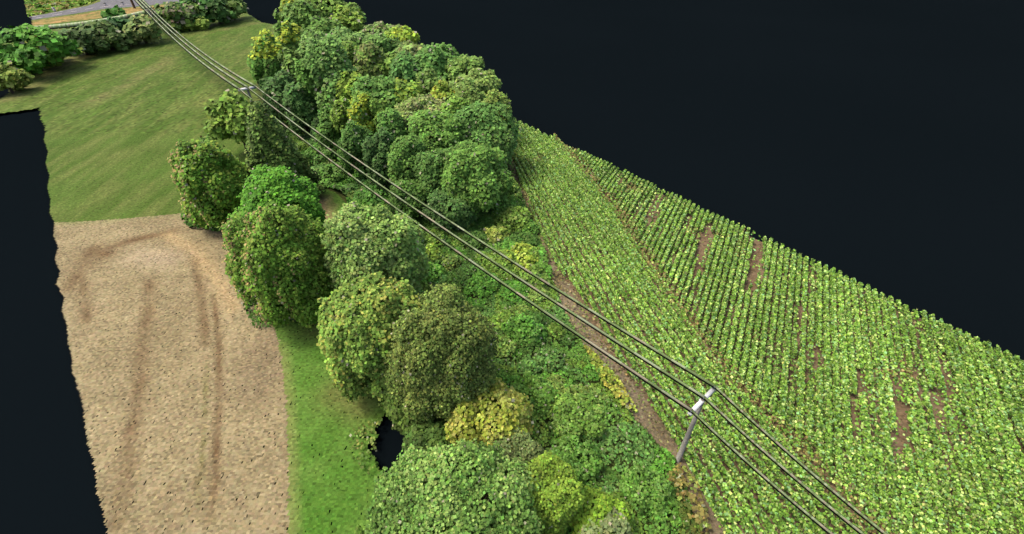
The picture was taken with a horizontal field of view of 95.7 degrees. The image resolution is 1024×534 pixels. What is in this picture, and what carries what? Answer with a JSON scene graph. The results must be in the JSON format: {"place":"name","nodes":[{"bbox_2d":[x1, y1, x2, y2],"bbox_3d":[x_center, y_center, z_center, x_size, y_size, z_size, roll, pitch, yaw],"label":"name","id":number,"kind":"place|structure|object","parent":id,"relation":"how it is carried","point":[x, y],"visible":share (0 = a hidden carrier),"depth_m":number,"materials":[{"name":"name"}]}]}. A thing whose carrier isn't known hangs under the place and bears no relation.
{"place":"outdoors","nodes":[
{"label":"outdoors","id":0,"kind":"place"},
{"bbox_2d":[0,0,276,132],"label":"meadow","id":1,"kind":"structure","parent":0,"point":[166,83],"depth_m":147.38,"materials":[{"name":"plant"}]},
{"bbox_2d":[0,23,81,77],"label":"hedge tree","id":2,"kind":"object","parent":1,"relation":"on","point":[27,57],"visible":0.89,"depth_m":148.48,"materials":[{"name":"green plant"}]},
{"bbox_2d":[56,24,111,54],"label":"hedge bush","id":3,"kind":"object","parent":1,"relation":"on","point":[81,32],"visible":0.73,"depth_m":170.75,"materials":[{"name":"green plant"}]},
{"bbox_2d":[79,19,137,54],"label":"hedge bush","id":4,"kind":"object","parent":1,"relation":"on","point":[105,30],"visible":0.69,"depth_m":176.87,"materials":[{"name":"green plant"}]},
{"bbox_2d":[122,13,161,43],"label":"hedge bush","id":5,"kind":"object","parent":1,"relation":"on","point":[149,27],"visible":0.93,"depth_m":185.56,"materials":[{"name":"green plant"}]},
{"bbox_2d":[53,213,290,533],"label":"stubble field","id":6,"kind":"structure","parent":0,"point":[154,460],"depth_m":55.55,"materials":[{"name":"plant"}]},
{"bbox_2d":[255,49,295,108],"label":"woodland floor","id":7,"kind":"structure","parent":0,"point":[259,93],"depth_m":139.74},
{"bbox_2d":[246,29,283,81],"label":"broadleaf tree","id":8,"kind":"object","parent":7,"relation":"on","point":[262,59],"visible":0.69,"depth_m":129.22,"materials":[{"name":"green plant"}]},
{"bbox_2d":[260,69,294,121],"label":"broadleaf tree","id":9,"kind":"object","parent":7,"relation":"on","point":[274,88],"visible":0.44,"depth_m":111.72,"materials":[{"name":"green plant"}]},
{"bbox_2d":[353,41,387,76],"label":"broadleaf tree","id":10,"kind":"object","parent":7,"relation":"on","point":[365,60],"visible":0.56,"depth_m":110.85,"materials":[{"name":"green plant"}]},
{"bbox_2d":[413,42,462,92],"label":"broadleaf tree","id":11,"kind":"object","parent":7,"relation":"on","point":[435,58],"visible":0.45,"depth_m":107.59,"materials":[{"name":"green plant"}]},
{"bbox_2d":[44,133,512,229],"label":"meadow","id":12,"kind":"structure","parent":0,"point":[100,176],"depth_m":98.28,"materials":[{"name":"plant"}]},
{"bbox_2d":[167,133,249,229],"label":"broadleaf tree","id":13,"kind":"object","parent":12,"relation":"on","point":[198,173],"visible":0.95,"depth_m":74.33,"materials":[{"name":"green plant"}]},
{"bbox_2d":[202,88,268,151],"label":"broadleaf tree","id":14,"kind":"object","parent":12,"relation":"on","point":[230,106],"visible":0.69,"depth_m":99.55,"materials":[{"name":"green plant"}]},
{"bbox_2d":[244,99,325,198],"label":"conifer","id":15,"kind":"object","parent":12,"relation":"on","point":[282,145],"visible":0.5,"depth_m":80.66,"materials":[{"name":"green plant"}]},
{"bbox_2d":[224,235,385,533],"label":"grass strip","id":16,"kind":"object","parent":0,"point":[321,496],"depth_m":49.11,"materials":[{"name":"plant"}]},
{"bbox_2d":[216,199,336,330],"bbox_3d":[-28.968,-0.656,58.778,13.216,18.858,12.768,0,38,0],"label":"broadleaf tree","id":17,"kind":"object","parent":16,"relation":"on","point":[266,274],"visible":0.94,"depth_m":54.91,"materials":[{"name":"green plant"}]},
{"bbox_2d":[227,164,325,256],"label":"broadleaf tree","id":18,"kind":"object","parent":16,"relation":"on","point":[304,191],"visible":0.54,"depth_m":68.66,"materials":[{"name":"green plant"}]},
{"bbox_2d":[315,271,426,402],"bbox_3d":[-15.030,7.606,50.831,12.653,15.624,11.965,0,38,0],"label":"broadleaf tree","id":19,"kind":"object","parent":16,"relation":"on","point":[380,303],"visible":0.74,"depth_m":46.63,"materials":[{"name":"green plant"}]},
{"bbox_2d":[322,163,698,533],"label":"woodland floor","id":20,"kind":"structure","parent":0,"point":[343,197],"depth_m":53.52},
{"bbox_2d":[281,81,317,133],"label":"broadleaf tree","id":21,"kind":"object","parent":20,"relation":"on","point":[306,111],"visible":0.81,"depth_m":108.41,"materials":[{"name":"green plant"}]},
{"bbox_2d":[303,33,356,109],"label":"broadleaf tree","id":22,"kind":"object","parent":20,"relation":"on","point":[329,69],"visible":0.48,"depth_m":103.27,"materials":[{"name":"green plant"}]},
{"bbox_2d":[336,120,381,177],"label":"broadleaf tree","id":23,"kind":"object","parent":20,"relation":"on","point":[349,141],"visible":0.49,"depth_m":87.75,"materials":[{"name":"green plant"}]},
{"bbox_2d":[347,91,375,135],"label":"broadleaf tree","id":24,"kind":"object","parent":20,"relation":"on","point":[359,111],"visible":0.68,"depth_m":93.95,"materials":[{"name":"green plant"}]},
{"bbox_2d":[318,201,430,297],"bbox_3d":[-18.169,-1.148,61.145,13.917,16.720,13.525,26,45,29],"label":"broadleaf tree","id":25,"kind":"object","parent":20,"relation":"on","point":[373,233],"visible":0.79,"depth_m":56.48,"materials":[{"name":"green plant"}]},
{"bbox_2d":[350,74,401,108],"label":"broadleaf tree","id":26,"kind":"object","parent":20,"relation":"on","point":[381,86],"visible":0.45,"depth_m":98.42,"materials":[{"name":"green plant"}]},
{"bbox_2d":[361,127,398,189],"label":"broadleaf tree","id":27,"kind":"object","parent":20,"relation":"on","point":[375,153],"visible":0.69,"depth_m":84.53,"materials":[{"name":"green plant"}]},
{"bbox_2d":[387,132,427,184],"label":"broadleaf tree","id":28,"kind":"object","parent":20,"relation":"on","point":[401,157],"visible":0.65,"depth_m":81.41,"materials":[{"name":"green plant"}]},
{"bbox_2d":[386,178,428,218],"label":"broadleaf tree","id":29,"kind":"object","parent":20,"relation":"on","point":[412,187],"visible":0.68,"depth_m":79.40,"materials":[{"name":"green plant"}]},
{"bbox_2d":[378,360,446,434],"bbox_3d":[-10.103,14.047,50.466,8.522,5.920,9.458,-20,42,-23],"label":"broadleaf tree","id":30,"kind":"object","parent":20,"relation":"on","point":[393,408],"visible":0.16,"depth_m":47.77,"materials":[{"name":"green plant"}]},
{"bbox_2d":[394,92,445,138],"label":"broadleaf tree","id":31,"kind":"object","parent":20,"relation":"on","point":[423,102],"visible":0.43,"depth_m":92.77,"materials":[{"name":"green plant"}]},
{"bbox_2d":[401,419,454,466],"bbox_3d":[-8.063,17.979,46.552,5.832,4.544,5.847,0,38,0],"label":"bush","id":32,"kind":"object","parent":20,"relation":"on","point":[428,433],"visible":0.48,"depth_m":45.52,"materials":[{"name":"green plant"}]},
{"bbox_2d":[405,109,466,156],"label":"broadleaf tree","id":33,"kind":"object","parent":20,"relation":"on","point":[445,131],"visible":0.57,"depth_m":85.91,"materials":[{"name":"green plant"}]},
{"bbox_2d":[412,148,463,208],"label":"broadleaf tree","id":34,"kind":"object","parent":20,"relation":"on","point":[433,161],"visible":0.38,"depth_m":78.84,"materials":[{"name":"green plant"}]},
{"bbox_2d":[381,283,501,423],"bbox_3d":[-7.310,9.118,48.136,12.305,16.559,13.517,-29,46,-32],"label":"broadleaf tree","id":35,"kind":"object","parent":20,"relation":"on","point":[446,314],"visible":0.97,"depth_m":43.78,"materials":[{"name":"green plant"}]},
{"bbox_2d":[421,187,479,231],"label":"broadleaf tree","id":36,"kind":"object","parent":20,"relation":"on","point":[458,217],"visible":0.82,"depth_m":76.40,"materials":[{"name":"green plant"}]},
{"bbox_2d":[360,437,544,533],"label":"broadleaf tree","id":37,"kind":"object","parent":20,"relation":"on","point":[450,502],"visible":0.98,"depth_m":36.08,"materials":[{"name":"green plant"}]},
{"bbox_2d":[437,140,514,217],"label":"broadleaf tree","id":38,"kind":"object","parent":20,"relation":"on","point":[485,168],"visible":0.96,"depth_m":76.71,"materials":[{"name":"green plant"}]},
{"bbox_2d":[451,100,522,151],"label":"broadleaf tree","id":39,"kind":"object","parent":20,"relation":"on","point":[474,131],"visible":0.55,"depth_m":87.94,"materials":[{"name":"green plant"}]},
{"bbox_2d":[444,376,533,459],"bbox_3d":[-2.175,15.457,47.175,8.948,7.753,8.986,0,38,0],"label":"bush","id":40,"kind":"object","parent":20,"relation":"on","point":[512,412],"visible":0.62,"depth_m":44.60,"materials":[{"name":"yellow plant"}]},
{"bbox_2d":[278,126,700,533],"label":"scrub","id":41,"kind":"object","parent":20,"relation":"on","point":[462,271],"visible":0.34,"depth_m":59.35,"materials":[{"name":"green plant"}]},
{"bbox_2d":[483,427,552,495],"bbox_3d":[0.650,19.291,43.618,7.099,6.090,6.578,23,44,27],"label":"broadleaf tree","id":42,"kind":"object","parent":20,"relation":"on","point":[527,448],"visible":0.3,"depth_m":42.78,"materials":[{"name":"green plant"}]},
{"bbox_2d":[501,312,547,345],"bbox_3d":[1.793,8.028,60.278,5.470,3.326,4.952,-19,42,-23],"label":"shrub","id":43,"kind":"object","parent":20,"relation":"on","point":[529,321],"visible":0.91,"depth_m":59.60,"materials":[{"name":"green plant"}]},
{"bbox_2d":[510,370,558,420],"bbox_3d":[2.567,14.219,52.613,5.515,3.006,5.408,20,42,23],"label":"shrub","id":44,"kind":"object","parent":20,"relation":"on","point":[534,392],"visible":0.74,"depth_m":51.58,"materials":[{"name":"green plant"}]},
{"bbox_2d":[509,449,585,533],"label":"broadleaf tree","id":45,"kind":"object","parent":20,"relation":"on","point":[561,486],"visible":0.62,"depth_m":38.71,"materials":[{"name":"green plant"}]},
{"bbox_2d":[552,433,602,485],"bbox_3d":[6.645,19.174,46.620,5.043,2.577,4.867,25,44,28],"label":"shrub","id":46,"kind":"object","parent":20,"relation":"on","point":[565,454],"visible":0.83,"depth_m":46.12,"materials":[{"name":"green plant"}]},
{"bbox_2d":[551,391,607,438],"bbox_3d":[7.402,16.026,50.491,6.605,2.772,6.128,0,38,0],"label":"shrub","id":47,"kind":"object","parent":20,"relation":"on","point":[594,429],"visible":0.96,"depth_m":49.86,"materials":[{"name":"green plant"}]},
{"bbox_2d":[568,485,632,533],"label":"bush","id":48,"kind":"object","parent":20,"relation":"on","point":[597,499],"visible":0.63,"depth_m":40.01,"materials":[{"name":"green plant"}]},
{"bbox_2d":[619,462,673,517],"bbox_3d":[12.770,21.227,44.154,5.166,2.378,5.132,0,38,0],"label":"shrub","id":49,"kind":"object","parent":20,"relation":"on","point":[634,496],"visible":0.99,"depth_m":43.83,"materials":[{"name":"green plant"}]},
{"bbox_2d":[0,0,1023,533],"bbox_3d":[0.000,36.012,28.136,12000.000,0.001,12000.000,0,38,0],"label":"dark ground","id":50,"kind":"structure","parent":0,"point":[876,144],"depth_m":114.12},
{"bbox_2d":[509,160,723,533],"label":"bare track","id":51,"kind":"structure","parent":0,"point":[715,523],"depth_m":53.37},
{"bbox_2d":[508,158,678,451],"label":"track weeds","id":52,"kind":"object","parent":51,"relation":"on","point":[550,256],"visible":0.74,"depth_m":63.03,"materials":[{"name":"green plant"}]},
{"bbox_2d":[583,343,637,412],"bbox_3d":[11.220,12.822,54.986,2.050,0.973,11.112,-16,41,-20],"label":"yellow scrub","id":53,"kind":"object","parent":51,"relation":"on","point":[604,369],"visible":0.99,"depth_m":54.27,"materials":[{"name":"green plant"}]},
{"bbox_2d":[667,463,711,533],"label":"brown weeds","id":54,"kind":"object","parent":51,"relation":"on","point":[697,515],"visible":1,"depth_m":43.20,"materials":[{"name":"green plant"}]},
{"bbox_2d":[676,388,715,462],"bbox_3d":[17.030,15.842,44.474,4.212,10.670,0.545,-31,47,-33],"label":"utility pole","id":55,"kind":"object","parent":51,"relation":"on","point":[697,407],"visible":0.93,"depth_m":43.41,"materials":[{"name":"grey metal"}]},
{"bbox_2d":[238,87,691,411],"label":"overhead cable","id":56,"kind":"object","parent":55,"relation":"attached to","point":[626,367],"visible":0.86,"depth_m":53.12,"materials":[{"name":"grey metal"}]},
{"bbox_2d":[246,86,704,398],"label":"overhead cable","id":57,"kind":"object","parent":55,"relation":"attached to","point":[655,366],"visible":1,"depth_m":55.45,"materials":[{"name":"grey metal"}]},
{"bbox_2d":[254,85,714,387],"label":"overhead cable","id":58,"kind":"object","parent":55,"relation":"attached to","point":[676,363],"visible":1,"depth_m":56.74,"materials":[{"name":"grey metal"}]},
{"bbox_2d":[703,396,864,533],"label":"overhead cable","id":59,"kind":"object","parent":55,"relation":"attached to","point":[789,473],"visible":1,"depth_m":37.09,"materials":[{"name":"metal"}]},
{"bbox_2d":[713,385,886,533],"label":"overhead cable","id":60,"kind":"object","parent":55,"relation":"attached to","point":[809,471],"visible":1,"depth_m":37.44,"materials":[{"name":"metal"}]},
{"bbox_2d":[515,137,1023,533],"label":"crop soil","id":61,"kind":"structure","parent":0,"point":[901,407],"depth_m":56.83,"materials":[{"name":"soil"}]},
{"bbox_2d":[512,153,638,385],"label":"crop row","id":62,"kind":"object","parent":61,"relation":"on","point":[586,292],"visible":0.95,"depth_m":71.15,"materials":[{"name":"green plant"}]},
{"bbox_2d":[513,147,731,533],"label":"crop row","id":63,"kind":"object","parent":61,"relation":"on","point":[658,409],"visible":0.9,"depth_m":56.61,"materials":[{"name":"green plant"}]},
{"bbox_2d":[514,143,742,533],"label":"crop row","id":64,"kind":"object","parent":61,"relation":"on","point":[722,504],"visible":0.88,"depth_m":55.05,"materials":[{"name":"green plant"}]},
{"bbox_2d":[517,135,754,533],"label":"crop row","id":65,"kind":"object","parent":61,"relation":"on","point":[717,476],"visible":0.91,"depth_m":55.20,"materials":[{"name":"green plant"}]},
{"bbox_2d":[514,123,766,533],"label":"crop row","id":66,"kind":"object","parent":61,"relation":"on","point":[726,475],"visible":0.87,"depth_m":56.73,"materials":[{"name":"green plant"}]},
{"bbox_2d":[513,117,777,533],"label":"crop row","id":67,"kind":"object","parent":61,"relation":"on","point":[757,510],"visible":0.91,"depth_m":57.15,"materials":[{"name":"green plant"}]},
{"bbox_2d":[518,120,790,533],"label":"crop row","id":68,"kind":"object","parent":61,"relation":"on","point":[763,500],"visible":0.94,"depth_m":57.59,"materials":[{"name":"green plant"}]},
{"bbox_2d":[524,123,802,533],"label":"crop row","id":69,"kind":"object","parent":61,"relation":"on","point":[733,437],"visible":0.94,"depth_m":58.32,"materials":[{"name":"green plant"}]},
{"bbox_2d":[530,126,813,533],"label":"crop row","id":70,"kind":"object","parent":61,"relation":"on","point":[806,528],"visible":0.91,"depth_m":58.60,"materials":[{"name":"green plant"}]},
{"bbox_2d":[537,129,824,533],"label":"crop row","id":71,"kind":"object","parent":61,"relation":"on","point":[773,467],"visible":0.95,"depth_m":58.31,"materials":[{"name":"green plant"}]},
{"bbox_2d":[543,133,836,533],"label":"crop row","id":72,"kind":"object","parent":61,"relation":"on","point":[803,495],"visible":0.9,"depth_m":57.58,"materials":[{"name":"green plant"}]},
{"bbox_2d":[549,134,848,533],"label":"crop row","id":73,"kind":"object","parent":61,"relation":"on","point":[761,420],"visible":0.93,"depth_m":58.10,"materials":[{"name":"green plant"}]},
{"bbox_2d":[555,137,856,533],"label":"crop row","id":74,"kind":"object","parent":61,"relation":"on","point":[813,480],"visible":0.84,"depth_m":60.58,"materials":[{"name":"green plant"}]},
{"bbox_2d":[562,142,866,533],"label":"crop row","id":75,"kind":"object","parent":61,"relation":"on","point":[812,468],"visible":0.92,"depth_m":47.75,"materials":[{"name":"green plant"}]},
{"bbox_2d":[710,225,744,354],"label":"crop row","id":76,"kind":"object","parent":61,"relation":"on","point":[718,328],"visible":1,"depth_m":66.45,"materials":[{"name":"green plant"}]},
{"bbox_2d":[722,230,754,374],"bbox_3d":[33.409,3.366,67.555,1.277,1.402,33.806,18,41,21],"label":"crop row","id":77,"kind":"object","parent":61,"relation":"on","point":[727,358],"visible":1,"depth_m":63.09,"materials":[{"name":"green plant"}]},
{"bbox_2d":[735,236,766,390],"bbox_3d":[34.377,4.480,65.840,1.438,1.561,34.693,18,41,21],"label":"crop row","id":78,"kind":"object","parent":61,"relation":"on","point":[741,372],"visible":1,"depth_m":60.52,"materials":[{"name":"green plant"}]},
{"bbox_2d":[742,237,772,396],"bbox_3d":[35.043,5.071,65.214,1.372,1.570,34.715,18,41,21],"label":"crop row","id":79,"kind":"object","parent":61,"relation":"on","point":[750,372],"visible":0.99,"depth_m":61.41,"materials":[{"name":"green plant"}]},
{"bbox_2d":[750,242,777,402],"bbox_3d":[35.667,5.665,64.478,1.306,1.462,35.148,18,41,21],"label":"crop row","id":80,"kind":"object","parent":61,"relation":"on","point":[760,362],"visible":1,"depth_m":60.73,"materials":[{"name":"green plant"}]},
{"bbox_2d":[759,243,784,415],"bbox_3d":[36.095,6.293,63.603,1.445,1.536,35.936,18,41,22],"label":"crop row","id":81,"kind":"object","parent":61,"relation":"on","point":[766,383],"visible":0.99,"depth_m":59.91,"materials":[{"name":"green plant"}]},
{"bbox_2d":[767,247,790,422],"bbox_3d":[36.694,6.879,63.017,1.509,1.388,35.902,18,42,22],"label":"crop row","id":82,"kind":"object","parent":61,"relation":"on","point":[775,377],"visible":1,"depth_m":59.92,"materials":[{"name":"green plant"}]},
{"bbox_2d":[774,249,796,430],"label":"crop row","id":83,"kind":"object","parent":61,"relation":"on","point":[781,409],"visible":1,"depth_m":57.65,"materials":[{"name":"green plant"}]},
{"bbox_2d":[782,253,802,437],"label":"crop row","id":84,"kind":"object","parent":61,"relation":"on","point":[791,399],"visible":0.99,"depth_m":58.05,"materials":[{"name":"green plant"}]},
{"bbox_2d":[791,256,808,450],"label":"crop row","id":85,"kind":"object","parent":61,"relation":"on","point":[800,400],"visible":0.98,"depth_m":55.96,"materials":[{"name":"green plant"}]},
{"bbox_2d":[802,258,815,460],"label":"crop row","id":86,"kind":"object","parent":61,"relation":"on","point":[809,410],"visible":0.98,"depth_m":53.78,"materials":[{"name":"green plant"}]},
{"bbox_2d":[807,261,824,472],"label":"crop row","id":87,"kind":"object","parent":61,"relation":"on","point":[818,436],"visible":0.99,"depth_m":53.78,"materials":[{"name":"green plant"}]},
{"bbox_2d":[819,264,834,481],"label":"crop row","id":88,"kind":"object","parent":61,"relation":"on","point":[829,448],"visible":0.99,"depth_m":53.80,"materials":[{"name":"green plant"}]},
{"bbox_2d":[828,267,845,493],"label":"crop row","id":89,"kind":"object","parent":61,"relation":"on","point":[836,399],"visible":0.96,"depth_m":52.89,"materials":[{"name":"green plant"}]},
{"bbox_2d":[835,270,856,506],"bbox_3d":[40.658,11.529,56.772,1.542,1.630,39.342,18,41,22],"label":"crop row","id":90,"kind":"object","parent":61,"relation":"on","point":[845,414],"visible":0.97,"depth_m":51.91,"materials":[{"name":"green plant"}]},
{"bbox_2d":[842,275,867,519],"bbox_3d":[40.979,12.188,56.229,1.736,1.338,39.586,18,41,21],"label":"crop row","id":91,"kind":"object","parent":61,"relation":"on","point":[858,450],"visible":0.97,"depth_m":53.13,"materials":[{"name":"green plant"}]},
{"bbox_2d":[849,278,881,532],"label":"crop row","id":92,"kind":"object","parent":61,"relation":"on","point":[868,450],"visible":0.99,"depth_m":49.57,"materials":[{"name":"green plant"}]},
{"bbox_2d":[856,282,890,533],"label":"crop row","id":93,"kind":"object","parent":61,"relation":"on","point":[883,504],"visible":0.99,"depth_m":49.51,"materials":[{"name":"green plant"}]},
{"bbox_2d":[863,284,904,533],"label":"crop row","id":94,"kind":"object","parent":61,"relation":"on","point":[894,501],"visible":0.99,"depth_m":49.60,"materials":[{"name":"green plant"}]},
{"bbox_2d":[872,288,915,533],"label":"crop row","id":95,"kind":"object","parent":61,"relation":"on","point":[901,475],"visible":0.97,"depth_m":50.29,"materials":[{"name":"green plant"}]},
{"bbox_2d":[879,292,924,533],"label":"crop row","id":96,"kind":"object","parent":61,"relation":"on","point":[911,477],"visible":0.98,"depth_m":47.20,"materials":[{"name":"green plant"}]},
{"bbox_2d":[886,295,937,533],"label":"crop row","id":97,"kind":"object","parent":61,"relation":"on","point":[926,500],"visible":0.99,"depth_m":48.58,"materials":[{"name":"green plant"}]},
{"bbox_2d":[894,299,948,533],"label":"crop row","id":98,"kind":"object","parent":61,"relation":"on","point":[934,488],"visible":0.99,"depth_m":49.01,"materials":[{"name":"green plant"}]},
{"bbox_2d":[902,304,960,533],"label":"crop row","id":99,"kind":"object","parent":61,"relation":"on","point":[944,483],"visible":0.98,"depth_m":48.65,"materials":[{"name":"green plant"}]},
{"bbox_2d":[911,309,973,533],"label":"crop row","id":100,"kind":"object","parent":61,"relation":"on","point":[958,497],"visible":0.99,"depth_m":47.10,"materials":[{"name":"green plant"}]},
{"bbox_2d":[919,310,984,533],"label":"crop row","id":101,"kind":"object","parent":61,"relation":"on","point":[967,483],"visible":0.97,"depth_m":48.39,"materials":[{"name":"green plant"}]},
{"bbox_2d":[927,314,996,533],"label":"crop row","id":102,"kind":"object","parent":61,"relation":"on","point":[983,505],"visible":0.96,"depth_m":46.84,"materials":[{"name":"green plant"}]},
{"bbox_2d":[936,318,1006,533],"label":"crop row","id":103,"kind":"object","parent":61,"relation":"on","point":[977,452],"visible":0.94,"depth_m":48.50,"materials":[{"name":"green plant"}]},
{"bbox_2d":[946,324,1016,533],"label":"crop row","id":104,"kind":"object","parent":61,"relation":"on","point":[995,480],"visible":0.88,"depth_m":48.51,"materials":[{"name":"green plant"}]},
{"bbox_2d":[953,328,1023,533],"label":"crop row","id":105,"kind":"object","parent":61,"relation":"on","point":[1008,483],"visible":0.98,"depth_m":48.37,"materials":[{"name":"green plant"}]},
{"bbox_2d":[963,331,1023,517],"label":"crop row","id":106,"kind":"object","parent":61,"relation":"on","point":[997,421],"visible":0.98,"depth_m":49.94,"materials":[{"name":"green plant"}]},
{"bbox_2d":[973,336,1023,505],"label":"crop row","id":107,"kind":"object","parent":61,"relation":"on","point":[1008,425],"visible":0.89,"depth_m":51.18,"materials":[{"name":"green plant"}]},
{"bbox_2d":[981,339,1023,459],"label":"crop row","id":108,"kind":"object","parent":61,"relation":"on","point":[1010,407],"visible":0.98,"depth_m":52.80,"materials":[{"name":"green plant"}]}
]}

